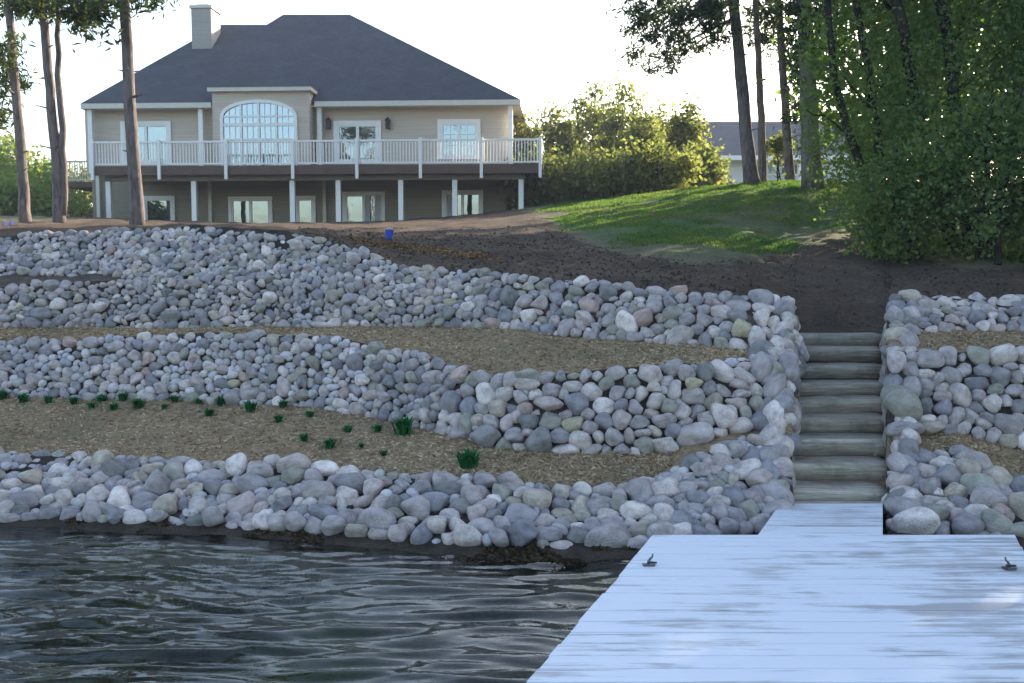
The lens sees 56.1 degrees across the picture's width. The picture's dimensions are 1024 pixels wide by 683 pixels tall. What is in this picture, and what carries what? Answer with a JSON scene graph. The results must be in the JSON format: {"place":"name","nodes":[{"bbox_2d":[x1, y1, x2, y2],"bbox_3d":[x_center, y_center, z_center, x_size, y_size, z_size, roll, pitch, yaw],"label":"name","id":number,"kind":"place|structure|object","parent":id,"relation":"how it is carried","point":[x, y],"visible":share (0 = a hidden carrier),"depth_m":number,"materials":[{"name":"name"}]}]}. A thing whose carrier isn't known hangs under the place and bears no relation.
{"place":"outdoors","nodes":[
{"label":"outdoors","id":0,"kind":"place"},
{"bbox_2d":[0,534,620,682],"bbox_3d":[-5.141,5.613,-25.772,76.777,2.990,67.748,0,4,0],"label":"lake water","id":1,"kind":"structure","parent":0,"point":[49,642],"depth_m":6.41,"materials":[{"name":"liquid"}]},
{"bbox_2d":[128,554,343,606],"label":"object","id":2,"kind":"object","parent":1,"relation":"on","point":[219,589],"visible":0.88,"depth_m":6.68,"materials":[{"name":"grey liquid"}]},
{"bbox_2d":[527,535,1023,682],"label":"dock","id":3,"kind":"object","parent":1,"relation":"on","point":[817,609],"visible":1,"depth_m":4.89,"materials":[{"name":"white paint"}]},
{"bbox_2d":[642,554,656,565],"bbox_3d":[0.818,1.291,5.683,0.090,0.072,0.074,0,4,0],"label":"dock hook","id":4,"kind":"object","parent":3,"relation":"on","point":[650,563],"visible":1,"depth_m":5.67,"materials":[{"name":"metal"}]},
{"bbox_2d":[758,501,883,534],"bbox_3d":[2.383,1.402,7.237,0.805,0.378,2.144,2,5,20],"label":"gangway","id":5,"kind":"object","parent":3,"relation":"attached to","point":[834,518],"visible":0.81,"depth_m":7.04,"materials":[{"name":"white paint"}]},
{"bbox_2d":[1001,557,1016,569],"bbox_3d":[2.922,1.296,5.623,0.090,0.072,0.074,0,4,0],"label":"dock hook","id":6,"kind":"object","parent":3,"relation":"on","point":[1008,566],"visible":1,"depth_m":5.61,"materials":[{"name":"metal"}]},
{"bbox_2d":[0,181,1023,364],"bbox_3d":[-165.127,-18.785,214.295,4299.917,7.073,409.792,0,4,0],"label":"yard ground","id":7,"kind":"structure","parent":0,"point":[688,254],"depth_m":14.26,"materials":[{"name":"soil"}]},
{"bbox_2d":[0,0,47,221],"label":"pine tree","id":8,"kind":"object","parent":7,"relation":"on","point":[10,64],"visible":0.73,"depth_m":21.65,"materials":[{"name":"green plant"}]},
{"bbox_2d":[0,118,48,178],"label":"background bush","id":9,"kind":"object","parent":7,"relation":"on","point":[9,136],"visible":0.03,"depth_m":45.41,"materials":[{"name":"green plant"}]},
{"bbox_2d":[0,131,51,189],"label":"background bush","id":10,"kind":"object","parent":7,"relation":"on","point":[5,160],"visible":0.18,"depth_m":39.93,"materials":[{"name":"green plant"}]},
{"bbox_2d":[0,166,88,216],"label":"background bush","id":11,"kind":"object","parent":7,"relation":"on","point":[41,200],"visible":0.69,"depth_m":33.08,"materials":[{"name":"green plant"}]},
{"bbox_2d":[1,146,92,216],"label":"background bush","id":12,"kind":"object","parent":7,"relation":"on","point":[45,170],"visible":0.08,"depth_m":43.40,"materials":[{"name":"green plant"}]},
{"bbox_2d":[4,0,109,222],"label":"pine tree","id":13,"kind":"object","parent":7,"relation":"on","point":[57,147],"visible":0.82,"depth_m":20.58,"materials":[{"name":"green plant"}]},
{"bbox_2d":[68,159,92,216],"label":"background bush","id":14,"kind":"object","parent":7,"relation":"on","point":[89,197],"visible":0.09,"depth_m":48.78,"materials":[{"name":"green plant"}]},
{"bbox_2d":[40,0,179,225],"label":"pine tree","id":15,"kind":"object","parent":7,"relation":"on","point":[136,197],"visible":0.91,"depth_m":18.57,"materials":[{"name":"green plant"}]},
{"bbox_2d":[66,4,543,222],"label":"house","id":16,"kind":"structure","parent":7,"relation":"on","point":[313,118],"depth_m":37.56,"materials":[{"name":"beige paint"}]},
{"bbox_2d":[120,121,171,162],"bbox_3d":[-14.455,-7.853,37.935,2.036,1.672,0.070,0,4,3],"label":"glass door","id":17,"kind":"structure","parent":16,"relation":"in","point":[147,130],"depth_m":37.91,"materials":[{"name":"glass"}]},
{"bbox_2d":[143,196,175,219],"bbox_3d":[-14.059,-5.121,38.243,1.300,1.347,0.070,0,4,3],"label":"window","id":18,"kind":"structure","parent":16,"relation":"in","point":[156,207],"depth_m":38.24,"materials":[{"name":"clear glass"}]},
{"bbox_2d":[228,196,272,222],"bbox_3d":[-10.358,-5.083,38.038,1.770,1.317,0.070,0,4,3],"label":"window","id":19,"kind":"structure","parent":16,"relation":"in","point":[241,209],"depth_m":38.04,"materials":[{"name":"clear glass"}]},
{"bbox_2d":[220,100,297,165],"bbox_3d":[-9.705,-7.935,36.803,2.995,2.625,0.080,0,4,3],"label":"arched window","id":20,"kind":"structure","parent":16,"relation":"in","point":[247,119],"depth_m":36.80,"materials":[{"name":"clear glass"}]},
{"bbox_2d":[296,196,315,222],"bbox_3d":[-8.172,-5.119,37.913,0.854,1.253,0.070,0,4,3],"label":"door","id":21,"kind":"structure","parent":16,"relation":"in","point":[305,205],"depth_m":37.91,"materials":[{"name":"white glass"}]},
{"bbox_2d":[333,120,381,161],"bbox_3d":[-6.025,-7.767,37.469,1.874,1.673,0.070,0,4,3],"label":"glass door","id":22,"kind":"structure","parent":16,"relation":"in","point":[343,130],"depth_m":37.47,"materials":[{"name":"glass"}]},
{"bbox_2d":[342,191,384,221],"bbox_3d":[-5.832,-5.226,37.774,1.692,1.328,0.070,0,4,3],"label":"window","id":23,"kind":"structure","parent":16,"relation":"in","point":[353,203],"depth_m":37.79,"materials":[{"name":"clear glass"}]},
{"bbox_2d":[437,119,480,159],"bbox_3d":[-2.053,-7.844,37.241,1.671,1.541,0.070,0,4,3],"label":"window","id":24,"kind":"structure","parent":16,"relation":"in","point":[446,128],"depth_m":37.24,"materials":[{"name":"clear glass"}]},
{"bbox_2d":[442,190,482,216],"bbox_3d":[-1.934,-5.351,37.546,1.619,1.133,0.070,0,4,3],"label":"window","id":25,"kind":"structure","parent":16,"relation":"in","point":[469,201],"depth_m":37.54,"materials":[{"name":"clear glass"}]},
{"bbox_2d":[385,228,393,238],"bbox_3d":[-2.044,-1.800,15.989,0.151,0.178,0.146,0,4,0],"label":"bucket","id":26,"kind":"object","parent":7,"relation":"on","point":[389,234],"visible":1,"depth_m":15.94,"materials":[{"name":"blue plastic"}]},
{"bbox_2d":[342,231,505,260],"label":"leaf litter","id":27,"kind":"object","parent":7,"relation":"on","point":[420,248],"visible":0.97,"depth_m":14.34,"materials":[{"name":"brown plant"}]},
{"bbox_2d":[484,140,575,209],"bbox_3d":[1.053,-6.233,36.556,3.340,2.854,3.381,3,6,38],"label":"bush","id":28,"kind":"object","parent":7,"relation":"on","point":[510,189],"visible":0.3,"depth_m":36.29,"materials":[{"name":"green plant"}]},
{"bbox_2d":[508,111,561,209],"bbox_3d":[0.237,-7.275,39.455,3.972,4.494,3.619,1,4,10],"label":"young tree","id":29,"kind":"object","parent":7,"relation":"on","point":[536,133],"visible":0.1,"depth_m":39.21,"materials":[{"name":"green plant"}]},
{"bbox_2d":[526,90,585,159],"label":"young tree","id":30,"kind":"object","parent":7,"relation":"on","point":[565,128],"visible":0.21,"depth_m":42.05,"materials":[{"name":"green plant"}]},
{"bbox_2d":[517,140,615,204],"bbox_3d":[2.271,-6.213,35.691,4.222,2.586,3.465,0,4,0],"label":"bush","id":31,"kind":"object","parent":7,"relation":"on","point":[551,187],"visible":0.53,"depth_m":35.10,"materials":[{"name":"green plant"}]},
{"bbox_2d":[565,79,620,198],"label":"young tree","id":32,"kind":"object","parent":7,"relation":"on","point":[590,120],"visible":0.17,"depth_m":46.03,"materials":[{"name":"green plant"}]},
{"bbox_2d":[557,136,672,199],"bbox_3d":[3.678,-6.181,34.729,4.216,2.479,3.811,0,4,0],"label":"bush","id":33,"kind":"object","parent":7,"relation":"on","point":[597,162],"visible":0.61,"depth_m":33.95,"materials":[{"name":"green plant"}]},
{"bbox_2d":[585,69,656,162],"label":"young tree","id":34,"kind":"object","parent":7,"relation":"on","point":[610,126],"visible":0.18,"depth_m":43.08,"materials":[{"name":"green plant"}]},
{"bbox_2d":[607,98,670,192],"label":"young tree","id":35,"kind":"object","parent":7,"relation":"on","point":[641,120],"visible":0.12,"depth_m":40.18,"materials":[{"name":"green plant"}]},
{"bbox_2d":[603,128,712,195],"bbox_3d":[5.059,-6.154,33.619,3.988,2.590,3.395,0,4,0],"label":"bush","id":36,"kind":"object","parent":7,"relation":"on","point":[680,170],"visible":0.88,"depth_m":33.10,"materials":[{"name":"green plant"}]},
{"bbox_2d":[639,98,691,137],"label":"young tree","id":37,"kind":"object","parent":7,"relation":"on","point":[658,114],"visible":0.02,"depth_m":44.20,"materials":[{"name":"green plant"}]},
{"bbox_2d":[605,0,761,182],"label":"pine tree","id":38,"kind":"object","parent":7,"relation":"on","point":[712,13],"visible":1,"depth_m":27.95,"materials":[{"name":"green plant"}]},
{"bbox_2d":[649,91,727,178],"bbox_3d":[7.066,-7.797,39.383,3.239,4.771,3.137,0,4,0],"label":"young tree","id":39,"kind":"object","parent":7,"relation":"on","point":[689,131],"visible":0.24,"depth_m":39.14,"materials":[{"name":"green plant"}]},
{"bbox_2d":[678,138,737,186],"bbox_3d":[7.175,-6.613,37.725,3.475,2.601,3.049,0,4,0],"label":"shrub","id":40,"kind":"object","parent":7,"relation":"on","point":[715,174],"visible":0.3,"depth_m":37.04,"materials":[{"name":"green plant"}]},
{"bbox_2d":[741,0,786,181],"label":"pine tree","id":41,"kind":"object","parent":7,"relation":"on","point":[760,38],"visible":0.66,"depth_m":31.44,"materials":[{"name":"green plant"}]},
{"bbox_2d":[757,130,796,180],"bbox_3d":[9.012,-6.143,32.606,1.328,2.102,1.168,-3,5,-33],"label":"yellow shrub","id":42,"kind":"object","parent":7,"relation":"on","point":[773,142],"visible":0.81,"depth_m":32.52,"materials":[{"name":"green plant"}]},
{"bbox_2d":[743,0,817,179],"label":"pine tree","id":43,"kind":"object","parent":7,"relation":"on","point":[777,20],"visible":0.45,"depth_m":29.24,"materials":[{"name":"green plant"}]},
{"bbox_2d":[695,122,886,183],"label":"neighbour house","id":44,"kind":"structure","parent":7,"relation":"on","point":[728,133],"depth_m":61.66,"materials":[{"name":"white"}]},
{"bbox_2d":[766,162,783,175],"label":"window","id":45,"kind":"structure","parent":44,"relation":"in","point":[771,170],"depth_m":61.25,"materials":[{"name":"clear glass"}]},
{"bbox_2d":[794,162,797,175],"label":"window","id":46,"kind":"structure","parent":44,"relation":"in","point":[795,163],"depth_m":61.25,"materials":[{"name":"clear glass"}]},
{"bbox_2d":[765,0,849,189],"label":"pine tree","id":47,"kind":"object","parent":7,"relation":"on","point":[796,8],"visible":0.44,"depth_m":26.34,"materials":[{"name":"green plant"}]},
{"bbox_2d":[771,1,939,173],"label":"leafy tree","id":48,"kind":"object","parent":7,"relation":"on","point":[794,86],"visible":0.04,"depth_m":29.23,"materials":[{"name":"green plant"}]},
{"bbox_2d":[757,0,975,250],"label":"leafy tree","id":49,"kind":"object","parent":7,"relation":"on","point":[866,43],"visible":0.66,"depth_m":16.02,"materials":[{"name":"green plant"}]},
{"bbox_2d":[759,0,982,185],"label":"leafy tree","id":50,"kind":"object","parent":7,"relation":"on","point":[789,20],"visible":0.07,"depth_m":25.07,"materials":[{"name":"green plant"}]},
{"bbox_2d":[824,127,976,264],"bbox_3d":[5.998,-2.158,14.771,2.184,2.264,2.327,3,5,30],"label":"leafy shrub","id":51,"kind":"object","parent":7,"relation":"on","point":[902,244],"visible":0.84,"depth_m":14.58,"materials":[{"name":"green plant"}]},
{"bbox_2d":[822,0,1023,194],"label":"leafy tree","id":52,"kind":"object","parent":7,"relation":"on","point":[875,69],"visible":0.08,"depth_m":20.71,"materials":[{"name":"green plant"}]},
{"bbox_2d":[837,0,1023,250],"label":"leafy tree","id":53,"kind":"object","parent":7,"relation":"on","point":[946,24],"visible":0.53,"depth_m":15.30,"materials":[{"name":"green plant"}]},
{"bbox_2d":[859,1,1008,162],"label":"leafy tree","id":54,"kind":"object","parent":7,"relation":"on","point":[978,37],"visible":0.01,"depth_m":26.16,"materials":[{"name":"green plant"}]},
{"bbox_2d":[881,70,1023,264],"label":"leafy shrub","id":55,"kind":"object","parent":7,"relation":"on","point":[1010,134],"visible":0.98,"depth_m":13.75,"materials":[{"name":"green plant"}]},
{"bbox_2d":[906,4,1001,109],"bbox_3d":[13.678,-12.542,29.095,6.094,15.887,5.911,0,4,0],"label":"leafy tree","id":56,"kind":"object","parent":7,"relation":"on","point":[968,53],"depth_m":29.22,"materials":[{"name":"green plant"}]},
{"bbox_2d":[940,2,1023,121],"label":"leafy tree","id":57,"kind":"object","parent":7,"relation":"on","point":[991,44],"visible":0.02,"depth_m":23.42,"materials":[{"name":"green plant"}]},
{"bbox_2d":[943,0,1023,209],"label":"leafy tree","id":58,"kind":"object","parent":7,"relation":"on","point":[1017,47],"visible":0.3,"depth_m":15.06,"materials":[{"name":"green plant"}]},
{"bbox_2d":[963,2,1023,103],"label":"leafy tree","id":59,"kind":"object","parent":7,"relation":"on","point":[991,30],"visible":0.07,"depth_m":19.29,"materials":[{"name":"green plant"}]},
{"bbox_2d":[0,225,1023,546],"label":"terrace ground","id":60,"kind":"structure","parent":0,"point":[890,417],"depth_m":10.14,"materials":[{"name":"grey stone"}]},
{"bbox_2d":[0,226,299,287],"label":"stone wall","id":61,"kind":"structure","parent":60,"relation":"on","point":[158,255],"depth_m":12.69,"materials":[{"name":"grey stone"}]},
{"bbox_2d":[0,278,300,328],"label":"stone wall","id":62,"kind":"structure","parent":60,"relation":"on","point":[31,315],"depth_m":12.06,"materials":[{"name":"grey stone"}]},
{"bbox_2d":[0,434,794,550],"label":"stone wall","id":63,"kind":"structure","parent":60,"relation":"on","point":[680,499],"depth_m":7.76,"materials":[{"name":"grey stone"}]},
{"bbox_2d":[0,271,1020,396],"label":"soil strip","id":64,"kind":"object","parent":60,"relation":"on","point":[15,278],"visible":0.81,"depth_m":12.50,"materials":[{"name":"brown soil"}]},
{"bbox_2d":[0,323,1023,491],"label":"mulch bed","id":65,"kind":"object","parent":60,"relation":"on","point":[680,454],"visible":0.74,"depth_m":9.35,"materials":[{"name":"soil"}]},
{"bbox_2d":[0,390,12,399],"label":"grass tuft","id":66,"kind":"object","parent":65,"relation":"on","point":[3,394],"visible":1,"depth_m":10.64,"materials":[{"name":"green plant"}]},
{"bbox_2d":[16,393,33,402],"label":"grass tuft","id":67,"kind":"object","parent":65,"relation":"on","point":[23,398],"visible":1,"depth_m":10.47,"materials":[{"name":"green plant"}]},
{"bbox_2d":[44,395,55,403],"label":"grass tuft","id":68,"kind":"object","parent":65,"relation":"on","point":[47,399],"visible":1,"depth_m":10.46,"materials":[{"name":"green plant"}]},
{"bbox_2d":[66,396,78,404],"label":"grass tuft","id":69,"kind":"object","parent":65,"relation":"on","point":[72,400],"visible":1,"depth_m":10.47,"materials":[{"name":"green plant"}]},
{"bbox_2d":[86,401,99,408],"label":"grass tuft","id":70,"kind":"object","parent":65,"relation":"on","point":[91,405],"visible":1,"depth_m":10.27,"materials":[{"name":"green plant"}]},
{"bbox_2d":[94,393,110,402],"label":"grass tuft","id":71,"kind":"object","parent":65,"relation":"on","point":[101,398],"visible":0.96,"depth_m":10.54,"materials":[{"name":"green plant"}]},
{"bbox_2d":[105,402,118,410],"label":"grass tuft","id":72,"kind":"object","parent":65,"relation":"on","point":[113,407],"visible":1,"depth_m":10.24,"materials":[{"name":"green plant"}]},
{"bbox_2d":[118,392,127,401],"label":"grass tuft","id":73,"kind":"object","parent":65,"relation":"on","point":[122,397],"visible":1,"depth_m":10.52,"materials":[{"name":"green plant"}]},
{"bbox_2d":[129,397,146,409],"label":"grass tuft","id":74,"kind":"object","parent":65,"relation":"on","point":[138,404],"visible":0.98,"depth_m":10.26,"materials":[{"name":"green plant"}]},
{"bbox_2d":[158,404,168,409],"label":"grass tuft","id":75,"kind":"object","parent":65,"relation":"on","point":[165,406],"visible":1,"depth_m":10.18,"materials":[{"name":"green plant"}]},
{"bbox_2d":[169,394,182,402],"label":"grass tuft","id":76,"kind":"object","parent":65,"relation":"on","point":[175,398],"visible":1,"depth_m":10.38,"materials":[{"name":"green plant"}]},
{"bbox_2d":[193,398,203,403],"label":"grass tuft","id":77,"kind":"object","parent":65,"relation":"on","point":[198,400],"visible":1,"depth_m":10.32,"materials":[{"name":"green plant"}]},
{"bbox_2d":[203,407,214,416],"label":"grass tuft","id":78,"kind":"object","parent":65,"relation":"on","point":[208,412],"visible":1,"depth_m":9.88,"materials":[{"name":"green plant"}]},
{"bbox_2d":[213,395,224,406],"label":"grass tuft","id":79,"kind":"object","parent":65,"relation":"on","point":[220,401],"visible":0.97,"depth_m":10.21,"materials":[{"name":"green plant"}]},
{"bbox_2d":[241,400,260,412],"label":"grass tuft","id":80,"kind":"object","parent":65,"relation":"on","point":[249,407],"visible":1,"depth_m":9.91,"materials":[{"name":"green plant"}]},
{"bbox_2d":[273,414,282,422],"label":"grass tuft","id":81,"kind":"object","parent":65,"relation":"on","point":[278,418],"visible":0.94,"depth_m":9.48,"materials":[{"name":"green plant"}]},
{"bbox_2d":[275,399,290,407],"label":"grass tuft","id":82,"kind":"object","parent":65,"relation":"on","point":[282,403],"visible":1,"depth_m":9.95,"materials":[{"name":"green plant"}]},
{"bbox_2d":[298,432,310,441],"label":"grass tuft","id":83,"kind":"object","parent":65,"relation":"on","point":[303,437],"visible":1,"depth_m":8.94,"materials":[{"name":"green plant"}]},
{"bbox_2d":[305,410,316,417],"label":"grass tuft","id":84,"kind":"object","parent":65,"relation":"on","point":[310,414],"visible":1,"depth_m":9.65,"materials":[{"name":"green plant"}]},
{"bbox_2d":[319,438,338,449],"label":"grass tuft","id":85,"kind":"object","parent":65,"relation":"on","point":[329,443],"visible":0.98,"depth_m":8.78,"materials":[{"name":"green plant"}]},
{"bbox_2d":[341,424,352,432],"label":"grass tuft","id":86,"kind":"object","parent":65,"relation":"on","point":[348,429],"visible":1,"depth_m":9.24,"materials":[{"name":"green plant"}]},
{"bbox_2d":[369,423,383,432],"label":"grass tuft","id":87,"kind":"object","parent":65,"relation":"on","point":[377,428],"visible":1,"depth_m":9.27,"materials":[{"name":"green plant"}]},
{"bbox_2d":[0,329,755,454],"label":"stone wall","id":88,"kind":"structure","parent":65,"relation":"on","point":[443,401],"depth_m":9.65,"materials":[{"name":"grey stone"}]},
{"bbox_2d":[378,450,388,455],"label":"grass tuft","id":89,"kind":"object","parent":65,"relation":"on","point":[383,453],"visible":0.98,"depth_m":8.56,"materials":[{"name":"green plant"}]},
{"bbox_2d":[389,415,416,435],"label":"grass tuft","id":90,"kind":"object","parent":65,"relation":"on","point":[404,425],"visible":0.97,"depth_m":9.14,"materials":[{"name":"green plant"}]},
{"bbox_2d":[453,445,486,469],"bbox_3d":[-0.378,0.997,8.265,0.331,0.203,0.363,-1,4,-13],"label":"grass tuft","id":91,"kind":"object","parent":65,"relation":"on","point":[467,459],"visible":0.99,"depth_m":8.21,"materials":[{"name":"green plant"}]},
{"bbox_2d":[883,289,924,436],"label":"stone wall","id":92,"kind":"structure","parent":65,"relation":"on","point":[903,320],"depth_m":8.91,"materials":[{"name":"grey stone"}]},
{"bbox_2d":[289,235,751,348],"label":"stone wall","id":93,"kind":"structure","parent":60,"relation":"on","point":[625,321],"depth_m":11.10,"materials":[{"name":"grey stone"}]},
{"bbox_2d":[746,289,799,431],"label":"stone wall","id":94,"kind":"structure","parent":60,"relation":"on","point":[767,303],"depth_m":9.41,"materials":[{"name":"grey stone"}]},
{"bbox_2d":[759,314,809,505],"bbox_3d":[2.618,0.543,9.267,0.400,1.601,3.253,1,5,19],"label":"stone cheek","id":95,"kind":"object","parent":60,"relation":"on","point":[774,411],"visible":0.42,"depth_m":8.70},
{"bbox_2d":[793,332,885,500],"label":"timber steps","id":96,"kind":"structure","parent":60,"relation":"on","point":[841,431],"depth_m":9.24,"materials":[{"name":"grey wood"}]},
{"bbox_2d":[878,312,920,513],"bbox_3d":[3.730,0.526,9.279,0.345,1.635,3.315,2,5,20],"label":"stone cheek","id":97,"kind":"object","parent":60,"relation":"on","point":[907,440],"visible":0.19,"depth_m":8.46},
{"bbox_2d":[884,444,1023,536],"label":"stone wall","id":98,"kind":"structure","parent":60,"relation":"on","point":[994,505],"depth_m":7.71,"materials":[{"name":"grey stone"}]},
{"bbox_2d":[916,343,1023,449],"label":"stone wall","id":99,"kind":"structure","parent":60,"relation":"on","point":[1006,430],"depth_m":8.80,"materials":[{"name":"grey stone"}]},
{"bbox_2d":[917,292,1023,331],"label":"stone wall","id":100,"kind":"structure","parent":60,"relation":"on","point":[979,311],"depth_m":9.84,"materials":[{"name":"grey stone"}]},
{"bbox_2d":[0,517,1023,572],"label":"muddy shore","id":101,"kind":"structure","parent":0,"point":[598,561],"depth_m":7.41,"materials":[{"name":"brown soil"}]},
{"bbox_2d":[0,517,636,573],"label":"shore debris","id":102,"kind":"object","parent":101,"relation":"on","point":[556,561],"visible":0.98,"depth_m":7.00,"materials":[{"name":"brown soil"}]},
{"bbox_2d":[0,0,1023,214],"label":"sky","id":103,"kind":"structure","parent":0,"point":[528,50],"materials":[{"name":"white"}]},
{"bbox_2d":[513,179,1023,263],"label":"lawn grass","id":104,"kind":"structure","parent":0,"point":[683,237],"depth_m":21.65,"materials":[{"name":"green plant"}]}
]}

